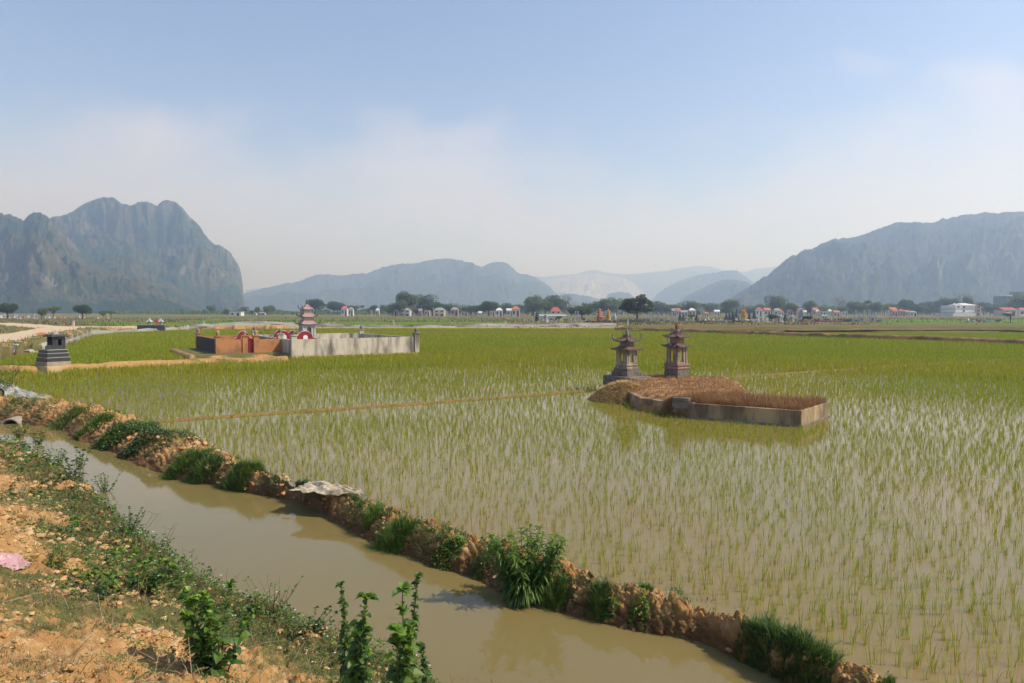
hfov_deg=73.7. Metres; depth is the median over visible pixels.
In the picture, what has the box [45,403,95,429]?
grass tuft
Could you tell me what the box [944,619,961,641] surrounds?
rice seedling
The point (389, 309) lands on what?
tree
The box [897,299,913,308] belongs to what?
tree
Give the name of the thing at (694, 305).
tree
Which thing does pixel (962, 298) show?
bare tree
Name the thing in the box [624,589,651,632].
creeping plant
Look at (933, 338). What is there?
field bund
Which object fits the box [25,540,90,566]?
leafy bush
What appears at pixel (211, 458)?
grass tuft
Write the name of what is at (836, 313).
house
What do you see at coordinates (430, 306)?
tree
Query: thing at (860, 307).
tree
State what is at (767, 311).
house
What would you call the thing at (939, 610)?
rice seedling
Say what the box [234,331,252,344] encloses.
red tomb
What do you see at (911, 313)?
house
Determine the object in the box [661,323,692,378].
shrine tower
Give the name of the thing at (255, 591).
leafy bush
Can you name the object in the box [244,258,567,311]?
hill
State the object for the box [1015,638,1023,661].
rice seedling
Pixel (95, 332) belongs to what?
dirt road
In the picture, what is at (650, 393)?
heap
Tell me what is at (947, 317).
green field
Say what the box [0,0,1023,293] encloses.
sky
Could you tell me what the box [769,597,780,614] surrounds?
rice seedling
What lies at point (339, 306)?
tree
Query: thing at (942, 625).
rice seedling
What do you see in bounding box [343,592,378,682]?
leafy shoot
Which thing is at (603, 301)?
tree
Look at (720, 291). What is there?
hill
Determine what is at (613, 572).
rice seedling
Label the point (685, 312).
house
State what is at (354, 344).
walled grave
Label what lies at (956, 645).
rice seedling
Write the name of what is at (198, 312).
distant woods
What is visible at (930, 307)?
tree
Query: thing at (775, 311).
house
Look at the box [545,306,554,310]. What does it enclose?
tree
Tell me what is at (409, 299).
tree
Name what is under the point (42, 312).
tree
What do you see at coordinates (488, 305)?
tree
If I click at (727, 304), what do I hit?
tree
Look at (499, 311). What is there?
house
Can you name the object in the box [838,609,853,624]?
rice seedling
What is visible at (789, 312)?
house
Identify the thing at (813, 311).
house
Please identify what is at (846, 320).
grave fence
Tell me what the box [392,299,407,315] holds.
tree
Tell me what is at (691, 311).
house
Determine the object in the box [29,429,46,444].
leafy bush
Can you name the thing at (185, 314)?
green field
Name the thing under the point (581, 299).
hill
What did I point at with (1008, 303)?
tree
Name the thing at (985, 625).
rice seedling
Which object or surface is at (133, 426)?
creeping plant
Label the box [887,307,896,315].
house
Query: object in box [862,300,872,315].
palm tree
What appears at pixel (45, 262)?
hill
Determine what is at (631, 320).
grave wall
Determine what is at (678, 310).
house
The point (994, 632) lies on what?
rice seedling
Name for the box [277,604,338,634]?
leafy bush
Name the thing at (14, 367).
leafy bush
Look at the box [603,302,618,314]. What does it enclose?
tree
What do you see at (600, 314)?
pagoda tomb
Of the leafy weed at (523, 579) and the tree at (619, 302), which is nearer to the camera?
the leafy weed at (523, 579)
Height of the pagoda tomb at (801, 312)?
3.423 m
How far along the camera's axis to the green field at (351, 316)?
284.51 m
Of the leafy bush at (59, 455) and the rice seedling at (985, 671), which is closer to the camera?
the rice seedling at (985, 671)
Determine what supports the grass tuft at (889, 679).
on the earth bund at (700, 616)
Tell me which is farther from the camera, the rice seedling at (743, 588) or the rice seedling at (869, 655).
the rice seedling at (743, 588)
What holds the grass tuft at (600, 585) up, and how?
on the earth bund at (700, 616)
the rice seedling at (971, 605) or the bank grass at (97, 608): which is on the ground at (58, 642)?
the bank grass at (97, 608)
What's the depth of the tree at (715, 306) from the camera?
425.94 m
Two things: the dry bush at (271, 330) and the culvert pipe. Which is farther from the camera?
the dry bush at (271, 330)
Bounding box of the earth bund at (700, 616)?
[0,396,886,682]
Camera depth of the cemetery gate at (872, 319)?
147.77 m
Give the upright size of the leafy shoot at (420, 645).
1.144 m
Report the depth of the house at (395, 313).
328.54 m
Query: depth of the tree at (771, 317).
149.36 m
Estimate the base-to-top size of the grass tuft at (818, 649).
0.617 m
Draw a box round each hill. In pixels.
[0,212,210,313]
[50,197,244,311]
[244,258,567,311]
[246,285,278,292]
[530,266,777,302]
[545,274,644,298]
[558,292,634,310]
[646,270,754,309]
[678,279,750,311]
[725,211,1023,312]
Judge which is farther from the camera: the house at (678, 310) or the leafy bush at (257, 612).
the house at (678, 310)
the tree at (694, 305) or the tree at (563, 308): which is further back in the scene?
the tree at (563, 308)
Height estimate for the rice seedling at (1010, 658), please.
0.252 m
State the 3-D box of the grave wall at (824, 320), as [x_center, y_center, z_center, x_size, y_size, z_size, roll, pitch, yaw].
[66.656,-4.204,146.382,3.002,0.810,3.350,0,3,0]
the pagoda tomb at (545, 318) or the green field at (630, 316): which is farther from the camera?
the green field at (630, 316)
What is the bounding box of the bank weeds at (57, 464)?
[0,379,439,682]
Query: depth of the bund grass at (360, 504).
8.90 m
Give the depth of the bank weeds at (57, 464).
6.84 m
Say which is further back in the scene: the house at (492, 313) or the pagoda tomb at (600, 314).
the house at (492, 313)
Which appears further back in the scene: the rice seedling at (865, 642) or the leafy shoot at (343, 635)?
the rice seedling at (865, 642)
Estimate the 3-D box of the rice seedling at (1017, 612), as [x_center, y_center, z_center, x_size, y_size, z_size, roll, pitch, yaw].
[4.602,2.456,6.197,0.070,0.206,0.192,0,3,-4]
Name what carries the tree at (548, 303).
on the ground at (58, 642)
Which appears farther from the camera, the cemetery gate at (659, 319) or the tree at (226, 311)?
the tree at (226, 311)
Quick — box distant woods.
[114,301,1015,314]
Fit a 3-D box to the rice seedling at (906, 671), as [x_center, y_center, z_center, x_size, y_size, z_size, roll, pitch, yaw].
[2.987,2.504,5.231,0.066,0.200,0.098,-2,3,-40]
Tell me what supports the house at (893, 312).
on the ground at (58, 642)
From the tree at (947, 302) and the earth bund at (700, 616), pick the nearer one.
the earth bund at (700, 616)
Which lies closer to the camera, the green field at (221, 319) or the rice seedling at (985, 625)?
the rice seedling at (985, 625)
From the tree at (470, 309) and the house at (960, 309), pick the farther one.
the tree at (470, 309)
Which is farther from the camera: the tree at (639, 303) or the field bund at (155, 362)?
the tree at (639, 303)
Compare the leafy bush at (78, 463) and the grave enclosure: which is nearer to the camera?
the leafy bush at (78, 463)
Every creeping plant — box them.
[91,419,159,449]
[117,425,177,459]
[429,534,466,570]
[465,547,494,579]
[604,595,619,618]
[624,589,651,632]
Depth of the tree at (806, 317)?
148.64 m
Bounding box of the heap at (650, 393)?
[613,374,746,413]
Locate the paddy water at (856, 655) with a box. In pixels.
[0,329,1023,682]
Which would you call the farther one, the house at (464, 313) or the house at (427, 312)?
the house at (464, 313)
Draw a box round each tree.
[0,302,18,318]
[37,308,47,318]
[45,306,60,317]
[71,304,92,318]
[206,305,216,313]
[222,309,229,315]
[239,306,249,312]
[263,305,271,314]
[305,298,324,315]
[325,301,340,314]
[336,303,345,310]
[346,305,356,311]
[370,305,378,314]
[384,306,394,313]
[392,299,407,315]
[395,290,418,308]
[410,294,438,312]
[425,303,440,315]
[444,303,453,312]
[461,305,481,315]
[478,301,498,315]
[500,303,513,314]
[517,304,525,314]
[522,299,543,315]
[524,294,541,315]
[534,301,546,315]
[541,299,553,313]
[542,295,565,306]
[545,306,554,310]
[549,299,569,311]
[557,293,573,313]
[568,306,593,319]
[592,301,602,310]
[598,305,606,315]
[599,297,617,314]
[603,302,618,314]
[614,298,622,315]
[618,294,655,319]
[652,300,666,311]
[662,306,669,315]
[666,304,679,314]
[682,301,700,309]
[703,302,719,314]
[704,304,712,311]
[719,299,738,309]
[720,308,731,313]
[731,299,746,308]
[764,295,788,309]
[767,314,777,321]
[784,303,795,309]
[789,304,798,315]
[802,300,817,315]
[802,316,812,319]
[832,297,854,309]
[845,300,860,315]
[853,303,868,312]
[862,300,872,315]
[869,301,881,312]
[880,304,889,315]
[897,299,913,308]
[908,303,928,315]
[921,299,946,312]
[926,305,933,314]
[931,307,939,312]
[937,297,958,306]
[951,293,979,302]
[962,296,973,303]
[976,302,991,314]
[982,304,999,314]
[1001,313,1013,316]
[1003,301,1015,307]
[1010,295,1023,307]
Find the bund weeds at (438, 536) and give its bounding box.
[2,396,888,674]
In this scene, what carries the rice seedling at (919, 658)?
on the paddy water at (856, 655)
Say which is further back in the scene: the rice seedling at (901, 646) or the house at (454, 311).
the house at (454, 311)
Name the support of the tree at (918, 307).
on the ground at (58, 642)
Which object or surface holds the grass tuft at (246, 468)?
on the earth bund at (700, 616)
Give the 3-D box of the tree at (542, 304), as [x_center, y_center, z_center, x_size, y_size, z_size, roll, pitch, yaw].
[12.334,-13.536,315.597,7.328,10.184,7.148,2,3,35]
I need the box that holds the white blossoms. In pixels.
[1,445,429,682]
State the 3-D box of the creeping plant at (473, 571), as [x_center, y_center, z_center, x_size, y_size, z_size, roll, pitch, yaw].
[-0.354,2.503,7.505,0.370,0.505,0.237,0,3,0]
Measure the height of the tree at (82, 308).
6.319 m
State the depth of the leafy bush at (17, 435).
15.83 m
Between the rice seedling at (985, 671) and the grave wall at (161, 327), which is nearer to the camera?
the rice seedling at (985, 671)
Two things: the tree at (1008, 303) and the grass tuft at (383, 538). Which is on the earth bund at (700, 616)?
the grass tuft at (383, 538)
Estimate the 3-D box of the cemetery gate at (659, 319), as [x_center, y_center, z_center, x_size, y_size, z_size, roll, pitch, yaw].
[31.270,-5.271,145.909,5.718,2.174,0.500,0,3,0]
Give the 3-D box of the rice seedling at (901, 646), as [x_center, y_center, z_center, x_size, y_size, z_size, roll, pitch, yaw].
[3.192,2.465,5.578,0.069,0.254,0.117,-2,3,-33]
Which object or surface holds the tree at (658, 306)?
on the ground at (58, 642)
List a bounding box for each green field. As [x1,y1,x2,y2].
[0,318,150,319]
[75,314,389,315]
[79,321,443,326]
[160,316,569,317]
[197,318,480,320]
[340,322,509,325]
[570,315,847,317]
[841,316,1023,318]
[872,319,1023,324]
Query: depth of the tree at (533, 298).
327.22 m
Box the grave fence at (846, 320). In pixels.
[812,319,851,321]
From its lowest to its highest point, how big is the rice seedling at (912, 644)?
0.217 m
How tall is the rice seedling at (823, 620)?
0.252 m
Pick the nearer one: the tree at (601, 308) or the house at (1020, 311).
the house at (1020, 311)
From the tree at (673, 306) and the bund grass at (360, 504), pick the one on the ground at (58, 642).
the tree at (673, 306)
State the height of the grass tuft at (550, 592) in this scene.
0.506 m
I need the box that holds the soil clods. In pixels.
[0,405,891,682]
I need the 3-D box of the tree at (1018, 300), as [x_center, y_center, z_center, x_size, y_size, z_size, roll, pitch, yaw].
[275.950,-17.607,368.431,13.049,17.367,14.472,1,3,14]
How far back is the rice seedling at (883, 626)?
5.94 m
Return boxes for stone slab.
[603,374,654,385]
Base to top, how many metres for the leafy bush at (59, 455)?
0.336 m
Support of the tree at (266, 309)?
on the ground at (58, 642)
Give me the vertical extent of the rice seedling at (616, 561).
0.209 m
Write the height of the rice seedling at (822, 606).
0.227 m
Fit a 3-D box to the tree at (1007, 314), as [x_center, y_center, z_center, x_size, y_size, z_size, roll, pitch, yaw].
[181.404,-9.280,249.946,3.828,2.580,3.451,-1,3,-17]
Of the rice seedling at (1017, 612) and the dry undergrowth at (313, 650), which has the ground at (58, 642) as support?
the dry undergrowth at (313, 650)
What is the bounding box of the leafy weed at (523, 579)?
[476,523,568,609]
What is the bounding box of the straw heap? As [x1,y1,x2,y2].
[587,380,642,404]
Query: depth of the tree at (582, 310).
188.57 m
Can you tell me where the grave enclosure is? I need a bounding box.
[671,387,830,426]
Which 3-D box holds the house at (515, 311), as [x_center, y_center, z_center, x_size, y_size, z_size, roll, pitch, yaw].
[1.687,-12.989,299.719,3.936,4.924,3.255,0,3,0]
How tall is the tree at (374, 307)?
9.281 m
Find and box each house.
[230,312,243,315]
[341,306,347,315]
[348,307,353,315]
[375,308,379,315]
[391,307,397,315]
[401,308,410,315]
[425,310,429,315]
[434,308,444,315]
[450,307,458,315]
[461,310,467,315]
[490,310,494,316]
[496,308,502,315]
[506,308,511,315]
[512,306,518,315]
[539,314,565,318]
[550,307,560,313]
[676,308,680,315]
[681,310,687,315]
[688,308,695,314]
[713,310,719,315]
[755,307,762,315]
[762,308,770,315]
[772,308,780,314]
[786,309,792,315]
[811,308,818,315]
[818,311,826,315]
[827,309,831,315]
[832,310,839,316]
[840,311,847,315]
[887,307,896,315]
[890,309,897,315]
[898,311,904,315]
[907,311,916,315]
[935,303,983,315]
[994,307,1016,315]
[1017,308,1023,315]
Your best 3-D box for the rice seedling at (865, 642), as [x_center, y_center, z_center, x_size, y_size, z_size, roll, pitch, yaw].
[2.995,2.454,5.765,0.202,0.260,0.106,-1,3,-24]
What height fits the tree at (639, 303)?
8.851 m
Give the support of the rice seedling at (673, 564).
on the paddy water at (856, 655)
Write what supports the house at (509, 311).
on the ground at (58, 642)
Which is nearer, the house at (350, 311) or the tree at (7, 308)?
the tree at (7, 308)
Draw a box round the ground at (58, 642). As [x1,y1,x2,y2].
[0,312,1007,682]
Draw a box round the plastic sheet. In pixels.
[0,384,53,398]
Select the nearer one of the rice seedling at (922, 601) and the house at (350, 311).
the rice seedling at (922, 601)
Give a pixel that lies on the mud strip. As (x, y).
(909, 331)
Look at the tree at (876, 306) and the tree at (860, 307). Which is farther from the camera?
the tree at (876, 306)
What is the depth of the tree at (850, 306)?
377.79 m
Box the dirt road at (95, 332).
[41,320,615,348]
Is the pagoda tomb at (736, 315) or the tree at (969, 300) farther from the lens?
the tree at (969, 300)
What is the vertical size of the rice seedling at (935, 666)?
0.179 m
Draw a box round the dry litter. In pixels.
[0,468,387,682]
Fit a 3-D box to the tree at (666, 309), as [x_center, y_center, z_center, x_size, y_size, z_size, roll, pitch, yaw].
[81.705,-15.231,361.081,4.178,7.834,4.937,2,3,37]
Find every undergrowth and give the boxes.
[6,450,395,680]
[37,440,467,682]
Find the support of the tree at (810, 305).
on the ground at (58, 642)
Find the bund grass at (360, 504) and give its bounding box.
[0,394,896,680]
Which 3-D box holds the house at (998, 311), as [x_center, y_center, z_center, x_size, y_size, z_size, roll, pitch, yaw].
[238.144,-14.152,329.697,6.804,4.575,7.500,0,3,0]
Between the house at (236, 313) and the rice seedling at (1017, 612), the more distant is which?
the house at (236, 313)
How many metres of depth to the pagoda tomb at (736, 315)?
154.68 m
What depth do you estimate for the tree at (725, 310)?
343.44 m
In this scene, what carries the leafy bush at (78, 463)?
on the ground at (58, 642)
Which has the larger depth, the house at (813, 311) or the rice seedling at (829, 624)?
the house at (813, 311)
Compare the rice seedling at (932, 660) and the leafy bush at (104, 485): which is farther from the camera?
the leafy bush at (104, 485)
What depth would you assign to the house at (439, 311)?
297.96 m
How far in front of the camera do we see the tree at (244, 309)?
438.41 m
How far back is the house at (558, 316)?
212.39 m
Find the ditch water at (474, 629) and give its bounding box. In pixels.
[0,420,783,682]
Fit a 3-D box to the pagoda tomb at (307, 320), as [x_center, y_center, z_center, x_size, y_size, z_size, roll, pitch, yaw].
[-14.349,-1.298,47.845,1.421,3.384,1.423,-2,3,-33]
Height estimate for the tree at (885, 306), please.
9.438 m
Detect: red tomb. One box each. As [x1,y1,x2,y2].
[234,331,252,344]
[275,330,289,338]
[297,331,316,338]
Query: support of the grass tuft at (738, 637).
on the earth bund at (700, 616)
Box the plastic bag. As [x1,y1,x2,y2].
[0,552,31,570]
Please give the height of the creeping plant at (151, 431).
0.817 m
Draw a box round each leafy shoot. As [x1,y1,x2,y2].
[335,581,353,682]
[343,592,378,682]
[382,581,424,682]
[409,572,431,682]
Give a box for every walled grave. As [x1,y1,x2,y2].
[194,328,280,353]
[251,325,419,357]
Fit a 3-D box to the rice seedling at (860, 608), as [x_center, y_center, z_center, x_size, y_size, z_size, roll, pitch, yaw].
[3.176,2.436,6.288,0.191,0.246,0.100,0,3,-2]
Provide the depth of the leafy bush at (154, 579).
6.29 m
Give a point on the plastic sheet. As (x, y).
(18, 392)
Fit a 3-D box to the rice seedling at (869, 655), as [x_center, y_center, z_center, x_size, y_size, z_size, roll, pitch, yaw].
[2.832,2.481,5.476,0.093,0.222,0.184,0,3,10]
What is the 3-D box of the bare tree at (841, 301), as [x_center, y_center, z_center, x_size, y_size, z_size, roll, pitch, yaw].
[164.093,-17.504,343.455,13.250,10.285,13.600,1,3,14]
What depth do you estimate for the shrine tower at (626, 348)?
23.95 m
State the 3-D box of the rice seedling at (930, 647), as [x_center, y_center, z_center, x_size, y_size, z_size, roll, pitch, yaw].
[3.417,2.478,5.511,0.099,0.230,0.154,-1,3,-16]
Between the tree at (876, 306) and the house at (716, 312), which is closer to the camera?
the house at (716, 312)
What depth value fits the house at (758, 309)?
328.49 m
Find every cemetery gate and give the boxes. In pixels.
[645,312,671,321]
[752,312,768,321]
[851,310,882,321]
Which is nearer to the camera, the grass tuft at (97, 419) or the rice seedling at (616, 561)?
the rice seedling at (616, 561)
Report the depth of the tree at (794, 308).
330.28 m
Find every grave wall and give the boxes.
[137,325,165,330]
[585,321,621,322]
[619,319,645,321]
[814,320,833,321]
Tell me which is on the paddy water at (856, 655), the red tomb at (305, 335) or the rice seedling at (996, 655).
the rice seedling at (996, 655)
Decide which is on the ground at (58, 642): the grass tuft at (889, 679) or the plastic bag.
the plastic bag
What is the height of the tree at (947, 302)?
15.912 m
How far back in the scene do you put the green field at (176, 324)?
122.23 m
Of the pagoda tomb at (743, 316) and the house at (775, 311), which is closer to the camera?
the pagoda tomb at (743, 316)
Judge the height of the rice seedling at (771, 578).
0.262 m
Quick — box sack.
[289,481,362,496]
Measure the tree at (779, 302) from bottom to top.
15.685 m
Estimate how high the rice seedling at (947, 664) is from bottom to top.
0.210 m
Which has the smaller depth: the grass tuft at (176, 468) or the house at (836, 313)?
the grass tuft at (176, 468)
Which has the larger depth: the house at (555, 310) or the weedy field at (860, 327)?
the house at (555, 310)
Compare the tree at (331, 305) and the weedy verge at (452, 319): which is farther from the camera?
the tree at (331, 305)
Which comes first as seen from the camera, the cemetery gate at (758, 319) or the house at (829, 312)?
the cemetery gate at (758, 319)
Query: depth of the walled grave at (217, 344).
41.98 m
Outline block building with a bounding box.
[993,292,1023,313]
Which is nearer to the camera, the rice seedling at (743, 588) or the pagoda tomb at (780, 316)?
the rice seedling at (743, 588)
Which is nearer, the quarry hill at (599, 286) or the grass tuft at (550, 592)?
the grass tuft at (550, 592)
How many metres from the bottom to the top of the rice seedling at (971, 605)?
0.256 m
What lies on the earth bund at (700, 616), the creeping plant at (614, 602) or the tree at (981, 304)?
the creeping plant at (614, 602)
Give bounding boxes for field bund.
[0,356,287,371]
[158,358,1008,421]
[177,327,611,328]
[614,326,1023,344]
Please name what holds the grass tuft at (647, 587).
on the earth bund at (700, 616)
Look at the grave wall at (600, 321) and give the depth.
139.81 m
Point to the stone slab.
(607, 379)
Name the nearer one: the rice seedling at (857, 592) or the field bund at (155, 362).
the rice seedling at (857, 592)
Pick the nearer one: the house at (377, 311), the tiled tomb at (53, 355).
the tiled tomb at (53, 355)
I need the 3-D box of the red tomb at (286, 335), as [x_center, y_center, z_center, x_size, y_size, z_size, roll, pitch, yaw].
[-15.160,-0.140,44.836,1.111,1.214,1.620,-2,3,-33]
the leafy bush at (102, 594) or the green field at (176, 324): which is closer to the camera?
the leafy bush at (102, 594)
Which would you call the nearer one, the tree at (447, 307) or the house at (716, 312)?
the house at (716, 312)
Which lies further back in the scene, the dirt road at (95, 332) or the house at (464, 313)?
the house at (464, 313)
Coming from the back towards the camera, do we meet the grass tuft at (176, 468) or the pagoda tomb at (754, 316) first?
the pagoda tomb at (754, 316)
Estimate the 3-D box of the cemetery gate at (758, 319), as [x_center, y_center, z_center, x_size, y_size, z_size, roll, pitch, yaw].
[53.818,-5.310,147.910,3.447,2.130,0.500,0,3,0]
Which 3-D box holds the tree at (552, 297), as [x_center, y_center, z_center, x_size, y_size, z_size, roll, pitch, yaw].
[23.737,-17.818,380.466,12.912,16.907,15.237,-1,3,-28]
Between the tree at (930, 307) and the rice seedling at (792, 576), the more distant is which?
the tree at (930, 307)
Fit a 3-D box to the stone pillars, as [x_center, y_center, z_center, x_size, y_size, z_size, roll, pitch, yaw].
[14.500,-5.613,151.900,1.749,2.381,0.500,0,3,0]
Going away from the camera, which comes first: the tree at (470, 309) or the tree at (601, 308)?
the tree at (470, 309)
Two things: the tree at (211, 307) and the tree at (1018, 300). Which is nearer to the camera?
the tree at (1018, 300)
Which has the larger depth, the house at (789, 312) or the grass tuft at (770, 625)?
the house at (789, 312)
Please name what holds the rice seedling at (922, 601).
on the paddy water at (856, 655)
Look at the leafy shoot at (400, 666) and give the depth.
3.52 m
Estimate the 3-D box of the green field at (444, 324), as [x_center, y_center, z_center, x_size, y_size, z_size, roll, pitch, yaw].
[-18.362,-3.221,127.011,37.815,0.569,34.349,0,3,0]
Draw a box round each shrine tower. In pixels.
[610,328,643,376]
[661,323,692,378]
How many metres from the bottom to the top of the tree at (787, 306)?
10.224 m
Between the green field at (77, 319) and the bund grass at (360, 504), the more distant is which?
the green field at (77, 319)
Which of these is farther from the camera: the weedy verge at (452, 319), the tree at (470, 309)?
the tree at (470, 309)
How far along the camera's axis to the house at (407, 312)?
317.95 m
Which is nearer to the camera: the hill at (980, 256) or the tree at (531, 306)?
the tree at (531, 306)
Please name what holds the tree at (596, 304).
on the ground at (58, 642)
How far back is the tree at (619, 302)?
377.40 m
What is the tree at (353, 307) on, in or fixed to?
on the ground at (58, 642)
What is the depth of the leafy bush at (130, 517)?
8.45 m
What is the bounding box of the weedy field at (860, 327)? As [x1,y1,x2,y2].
[622,324,1023,330]
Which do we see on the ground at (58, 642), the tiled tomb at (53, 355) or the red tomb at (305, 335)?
the tiled tomb at (53, 355)
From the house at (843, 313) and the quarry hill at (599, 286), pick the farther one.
the quarry hill at (599, 286)
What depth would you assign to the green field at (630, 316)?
288.23 m
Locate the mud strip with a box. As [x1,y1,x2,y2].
[786,330,1023,331]
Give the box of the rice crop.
[0,327,1023,682]
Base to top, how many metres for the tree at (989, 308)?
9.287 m
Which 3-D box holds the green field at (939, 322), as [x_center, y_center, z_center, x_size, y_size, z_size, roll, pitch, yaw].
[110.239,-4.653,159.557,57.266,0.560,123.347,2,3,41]
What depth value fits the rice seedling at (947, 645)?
5.67 m
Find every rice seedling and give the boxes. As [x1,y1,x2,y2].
[609,550,624,563]
[610,558,617,575]
[668,555,680,571]
[738,578,749,592]
[766,563,775,580]
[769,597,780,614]
[786,561,799,579]
[817,592,826,613]
[820,608,829,624]
[824,612,835,631]
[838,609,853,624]
[851,573,868,595]
[854,595,863,615]
[860,625,871,645]
[865,642,874,664]
[877,615,899,633]
[894,632,906,654]
[894,644,901,665]
[901,661,910,678]
[908,632,919,654]
[910,643,924,665]
[915,622,932,645]
[918,594,928,609]
[924,647,942,668]
[925,635,937,656]
[927,657,950,671]
[933,597,946,615]
[935,612,948,632]
[940,652,958,674]
[941,635,952,650]
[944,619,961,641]
[952,631,964,656]
[966,594,979,612]
[977,652,986,675]
[979,610,992,632]
[988,611,1002,635]
[990,636,998,657]
[999,639,1021,666]
[1012,602,1021,620]
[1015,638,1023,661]
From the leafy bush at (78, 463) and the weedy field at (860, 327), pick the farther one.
the weedy field at (860, 327)
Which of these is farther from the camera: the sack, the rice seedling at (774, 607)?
the sack
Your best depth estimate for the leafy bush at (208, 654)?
4.19 m
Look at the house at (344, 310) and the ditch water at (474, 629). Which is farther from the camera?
the house at (344, 310)
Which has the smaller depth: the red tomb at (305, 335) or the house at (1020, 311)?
the red tomb at (305, 335)
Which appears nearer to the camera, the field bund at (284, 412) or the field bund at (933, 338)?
the field bund at (284, 412)
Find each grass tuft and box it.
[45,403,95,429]
[73,410,117,439]
[161,445,214,479]
[184,447,227,484]
[212,456,268,491]
[359,500,384,532]
[367,512,419,555]
[537,569,575,612]
[580,577,619,623]
[637,579,655,591]
[731,617,763,663]
[734,609,815,682]
[767,621,849,682]
[881,674,898,682]
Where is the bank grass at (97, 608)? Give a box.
[0,382,432,682]
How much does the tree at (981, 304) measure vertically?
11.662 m
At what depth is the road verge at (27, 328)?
64.33 m
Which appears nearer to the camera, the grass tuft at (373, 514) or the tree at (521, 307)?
the grass tuft at (373, 514)
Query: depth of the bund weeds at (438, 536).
8.30 m
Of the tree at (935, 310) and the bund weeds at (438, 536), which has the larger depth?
the tree at (935, 310)
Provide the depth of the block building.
522.14 m
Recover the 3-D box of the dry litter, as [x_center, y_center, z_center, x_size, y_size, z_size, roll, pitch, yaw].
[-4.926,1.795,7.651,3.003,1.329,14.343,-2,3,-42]
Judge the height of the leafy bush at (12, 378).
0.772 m
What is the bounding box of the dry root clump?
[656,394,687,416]
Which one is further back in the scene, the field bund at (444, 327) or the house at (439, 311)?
the house at (439, 311)
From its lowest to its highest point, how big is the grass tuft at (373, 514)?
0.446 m
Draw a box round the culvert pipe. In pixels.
[0,416,21,423]
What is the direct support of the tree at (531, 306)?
on the ground at (58, 642)
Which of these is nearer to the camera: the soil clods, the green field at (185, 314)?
the soil clods
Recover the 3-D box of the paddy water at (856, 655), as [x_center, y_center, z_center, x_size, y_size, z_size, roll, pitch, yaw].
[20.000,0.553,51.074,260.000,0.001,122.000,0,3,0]
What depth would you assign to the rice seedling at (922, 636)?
5.71 m
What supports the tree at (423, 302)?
on the ground at (58, 642)
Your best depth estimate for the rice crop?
23.27 m
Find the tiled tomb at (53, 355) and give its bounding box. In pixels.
[35,331,70,371]
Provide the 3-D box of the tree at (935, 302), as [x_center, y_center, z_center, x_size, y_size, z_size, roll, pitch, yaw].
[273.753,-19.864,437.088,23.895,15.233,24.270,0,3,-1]
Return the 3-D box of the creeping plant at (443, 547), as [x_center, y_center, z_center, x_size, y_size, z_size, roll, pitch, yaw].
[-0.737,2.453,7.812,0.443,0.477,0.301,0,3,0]
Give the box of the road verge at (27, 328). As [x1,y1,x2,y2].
[0,325,120,391]
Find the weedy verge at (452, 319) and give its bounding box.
[0,316,1023,328]
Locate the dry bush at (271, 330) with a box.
[257,327,296,336]
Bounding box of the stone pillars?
[573,311,580,321]
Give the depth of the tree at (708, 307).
388.88 m
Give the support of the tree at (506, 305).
on the ground at (58, 642)
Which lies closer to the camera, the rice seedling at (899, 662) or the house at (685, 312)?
the rice seedling at (899, 662)
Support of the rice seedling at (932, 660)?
on the paddy water at (856, 655)
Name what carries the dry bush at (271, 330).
on the ground at (58, 642)
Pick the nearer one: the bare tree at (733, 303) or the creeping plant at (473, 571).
the creeping plant at (473, 571)
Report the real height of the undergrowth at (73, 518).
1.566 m
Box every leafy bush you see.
[0,361,23,374]
[0,370,24,389]
[8,424,28,437]
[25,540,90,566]
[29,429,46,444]
[47,448,68,462]
[52,444,92,483]
[59,575,139,600]
[71,546,195,595]
[90,472,119,492]
[111,506,144,531]
[175,578,254,678]
[235,576,303,613]
[238,593,263,615]
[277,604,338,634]
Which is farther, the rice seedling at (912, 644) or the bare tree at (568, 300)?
the bare tree at (568, 300)
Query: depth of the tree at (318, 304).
371.09 m
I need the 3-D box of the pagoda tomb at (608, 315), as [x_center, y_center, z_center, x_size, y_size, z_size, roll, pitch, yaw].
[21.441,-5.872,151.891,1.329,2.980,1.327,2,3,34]
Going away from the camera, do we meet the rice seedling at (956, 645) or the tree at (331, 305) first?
the rice seedling at (956, 645)
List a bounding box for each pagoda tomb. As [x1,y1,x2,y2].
[294,300,319,337]
[543,314,548,321]
[596,308,603,320]
[604,309,611,320]
[734,309,738,319]
[740,309,747,319]
[752,309,756,319]
[777,314,783,321]
[795,307,807,319]
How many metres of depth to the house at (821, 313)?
305.55 m
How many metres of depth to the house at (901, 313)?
329.73 m
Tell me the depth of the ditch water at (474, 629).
7.18 m

